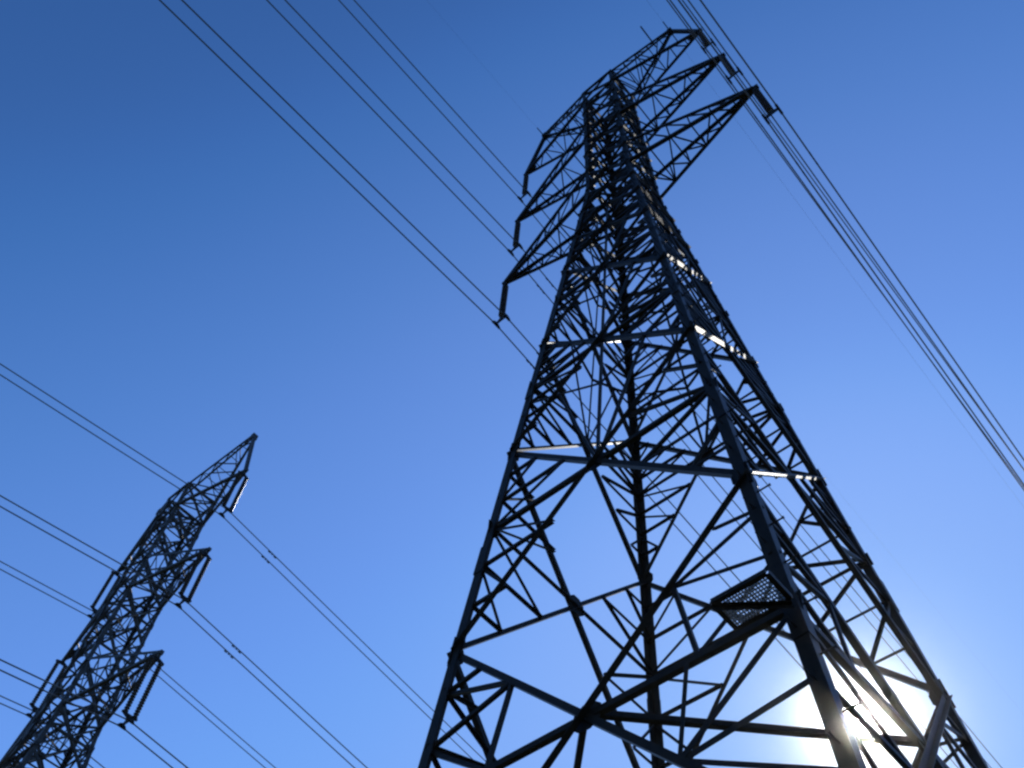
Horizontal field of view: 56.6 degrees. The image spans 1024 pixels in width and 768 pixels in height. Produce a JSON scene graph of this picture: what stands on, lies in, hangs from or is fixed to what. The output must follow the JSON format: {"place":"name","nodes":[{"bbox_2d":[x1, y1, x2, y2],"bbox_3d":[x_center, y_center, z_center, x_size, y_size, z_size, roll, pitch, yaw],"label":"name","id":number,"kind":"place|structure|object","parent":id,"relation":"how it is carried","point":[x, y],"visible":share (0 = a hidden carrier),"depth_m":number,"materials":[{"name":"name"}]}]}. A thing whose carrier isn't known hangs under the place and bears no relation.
{"place":"outdoors","nodes":[
{"label":"outdoors","id":0,"kind":"place"},
{"bbox_2d":[0,0,1023,767],"label":"sky","id":1,"kind":"structure","parent":0,"point":[181,271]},
{"label":"ground","id":2,"kind":"structure","parent":0,"visible":0},
{"bbox_2d":[0,433,257,767],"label":"transmission pylon","id":3,"kind":"object","parent":2,"relation":"on","point":[31,753],"visible":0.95,"depth_m":34.73,"materials":[{"name":"grey metal"}]},
{"bbox_2d":[26,659,67,718],"bbox_3d":[-17.793,11.623,36.463,0.470,2.608,0.560,-36,-68,21],"label":"insulator string","id":4,"kind":"object","parent":3,"relation":"hanging from","point":[43,686],"visible":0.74,"depth_m":36.51,"materials":[{"name":"ceramic"}]},
{"bbox_2d":[0,703,92,767],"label":"conductor","id":5,"kind":"object","parent":4,"relation":"hanging from","point":[38,724],"visible":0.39,"depth_m":35.31,"materials":[{"name":"metal"}]},
{"bbox_2d":[0,695,104,767],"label":"conductor","id":6,"kind":"object","parent":4,"relation":"hanging from","point":[46,720],"visible":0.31,"depth_m":35.18,"materials":[{"name":"metal"}]},
{"bbox_2d":[87,571,120,618],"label":"insulator string","id":7,"kind":"object","parent":3,"relation":"hanging from","point":[100,594],"visible":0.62,"depth_m":40.80,"materials":[{"name":"ceramic"}]},
{"bbox_2d":[0,569,265,767],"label":"conductor","id":8,"kind":"object","parent":7,"relation":"hanging from","point":[139,660],"visible":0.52,"depth_m":40.74,"materials":[{"name":"metal"}]},
{"bbox_2d":[0,561,275,767],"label":"conductor","id":9,"kind":"object","parent":7,"relation":"hanging from","point":[144,655],"visible":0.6,"depth_m":40.59,"materials":[{"name":"metal"}]},
{"bbox_2d":[118,654,163,730],"bbox_3d":[-11.172,9.230,28.735,0.470,2.608,0.560,-36,-68,21],"label":"insulator string","id":10,"kind":"object","parent":3,"relation":"hanging from","point":[130,718],"visible":1,"depth_m":28.60,"materials":[{"name":"ceramic"}]},
{"bbox_2d":[0,669,172,767],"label":"conductor","id":11,"kind":"object","parent":10,"relation":"hanging from","point":[143,744],"visible":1,"depth_m":27.09,"materials":[{"name":"metal"}]},
{"bbox_2d":[0,659,187,767],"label":"conductor","id":12,"kind":"object","parent":10,"relation":"hanging from","point":[157,743],"visible":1,"depth_m":26.95,"materials":[{"name":"metal"}]},
{"bbox_2d":[175,550,211,608],"bbox_3d":[-11.102,6.766,33.241,0.470,2.608,0.560,-36,-68,21],"label":"insulator string","id":13,"kind":"object","parent":3,"relation":"hanging from","point":[188,599],"visible":1,"depth_m":33.16,"materials":[{"name":"ceramic"}]},
{"bbox_2d":[0,506,354,767],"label":"conductor","id":14,"kind":"object","parent":13,"relation":"hanging from","point":[228,653],"visible":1,"depth_m":32.33,"materials":[{"name":"metal"}]},
{"bbox_2d":[0,495,367,767],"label":"conductor","id":15,"kind":"object","parent":13,"relation":"hanging from","point":[235,647],"visible":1,"depth_m":32.17,"materials":[{"name":"metal"}]},
{"bbox_2d":[219,470,248,517],"bbox_3d":[-10.981,4.300,37.654,0.470,2.608,0.560,-36,-68,21],"label":"insulator string","id":16,"kind":"object","parent":3,"relation":"hanging from","point":[232,488],"visible":1,"depth_m":37.54,"materials":[{"name":"ceramic"}]},
{"bbox_2d":[0,374,473,759],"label":"conductor","id":17,"kind":"object","parent":16,"relation":"hanging from","point":[262,556],"visible":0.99,"depth_m":36.79,"materials":[{"name":"metal"}]},
{"bbox_2d":[0,363,485,761],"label":"conductor","id":18,"kind":"object","parent":16,"relation":"hanging from","point":[269,551],"visible":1,"depth_m":36.68,"materials":[{"name":"metal"}]},
{"bbox_2d":[418,26,988,767],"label":"transmission pylon","id":19,"kind":"object","parent":2,"relation":"on","point":[794,610],"visible":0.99,"depth_m":14.65,"materials":[{"name":"metal"}]},
{"bbox_2d":[492,284,509,328],"bbox_3d":[-0.260,-2.506,29.053,0.470,2.588,0.320,-36,-68,21],"label":"insulator string","id":20,"kind":"object","parent":19,"relation":"hanging from","point":[503,299],"visible":0.95,"depth_m":28.71,"materials":[{"name":"ceramic"}]},
{"bbox_2d":[181,0,784,630],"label":"conductor","id":21,"kind":"object","parent":20,"relation":"hanging from","point":[427,240],"visible":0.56,"depth_m":26.07,"materials":[{"name":"metal"}]},
{"bbox_2d":[159,0,891,767],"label":"conductor","id":22,"kind":"object","parent":20,"relation":"hanging from","point":[445,276],"visible":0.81,"depth_m":26.36,"materials":[{"name":"metal"}]},
{"bbox_2d":[507,221,522,254],"bbox_3d":[0.164,-5.227,33.387,0.470,2.588,0.320,-36,-68,21],"label":"insulator string","id":23,"kind":"object","parent":19,"relation":"hanging from","point":[517,232],"visible":0.95,"depth_m":33.04,"materials":[{"name":"ceramic"}]},
{"bbox_2d":[266,0,885,697],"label":"conductor","id":24,"kind":"object","parent":23,"relation":"hanging from","point":[504,246],"visible":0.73,"depth_m":31.39,"materials":[{"name":"metal"}]},
{"bbox_2d":[285,0,957,767],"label":"conductor","id":25,"kind":"object","parent":23,"relation":"hanging from","point":[543,274],"visible":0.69,"depth_m":31.40,"materials":[{"name":"metal"}]},
{"bbox_2d":[517,174,530,201],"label":"insulator string","id":26,"kind":"object","parent":19,"relation":"hanging from","point":[525,184],"visible":0.91,"depth_m":37.23,"materials":[{"name":"ceramic"}]},
{"bbox_2d":[338,0,990,767],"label":"conductor","id":27,"kind":"object","parent":26,"relation":"hanging from","point":[596,292],"visible":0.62,"depth_m":36.93,"materials":[{"name":"metal"}]},
{"bbox_2d":[354,0,1001,767],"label":"conductor","id":28,"kind":"object","parent":26,"relation":"hanging from","point":[638,328],"visible":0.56,"depth_m":36.94,"materials":[{"name":"metal"}]},
{"bbox_2d":[430,4,971,651],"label":"earth wire","id":29,"kind":"object","parent":19,"relation":"attached to","point":[564,160],"visible":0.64,"depth_m":41.43,"materials":[{"name":"metal"}]},
{"bbox_2d":[697,31,715,53],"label":"insulator string","id":30,"kind":"object","parent":19,"relation":"hanging from","point":[703,39],"visible":0.89,"depth_m":33.79,"materials":[{"name":"ceramic"}]},
{"bbox_2d":[666,0,1023,487],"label":"conductor","id":31,"kind":"object","parent":30,"relation":"hanging from","point":[822,212],"visible":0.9,"depth_m":35.26,"materials":[{"name":"metal"}]},
{"bbox_2d":[682,0,1023,470],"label":"conductor","id":32,"kind":"object","parent":30,"relation":"hanging from","point":[844,223],"visible":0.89,"depth_m":35.79,"materials":[{"name":"metal"}]},
{"bbox_2d":[720,56,743,83],"bbox_3d":[6.854,-10.084,30.165,0.470,2.588,0.320,-36,-68,21],"label":"insulator string","id":33,"kind":"object","parent":19,"relation":"hanging from","point":[727,62],"visible":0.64,"depth_m":29.39,"materials":[{"name":"ceramic"}]},
{"bbox_2d":[669,0,1023,490],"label":"conductor","id":34,"kind":"object","parent":33,"relation":"hanging from","point":[845,241],"visible":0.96,"depth_m":30.99,"materials":[{"name":"metal"}]},
{"bbox_2d":[687,0,1023,469],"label":"conductor","id":35,"kind":"object","parent":33,"relation":"hanging from","point":[858,238],"visible":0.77,"depth_m":30.95,"materials":[{"name":"metal"}]},
{"bbox_2d":[753,88,782,124],"bbox_3d":[6.785,-7.620,25.660,0.470,2.588,0.320,-36,-68,21],"label":"insulator string","id":36,"kind":"object","parent":19,"relation":"hanging from","point":[765,104],"visible":1,"depth_m":25.08,"materials":[{"name":"ceramic"}]},
{"bbox_2d":[678,0,1023,485],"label":"conductor","id":37,"kind":"object","parent":36,"relation":"hanging from","point":[745,91],"visible":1,"depth_m":25.73,"materials":[{"name":"metal"}]},
{"bbox_2d":[700,0,1023,460],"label":"conductor","id":38,"kind":"object","parent":36,"relation":"hanging from","point":[765,90],"visible":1,"depth_m":25.57,"materials":[{"name":"metal"}]},
{"bbox_2d":[648,2,1014,494],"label":"earth wire","id":39,"kind":"object","parent":19,"relation":"attached to","point":[808,217],"visible":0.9,"depth_m":41.91,"materials":[{"name":"metal"}]}
]}

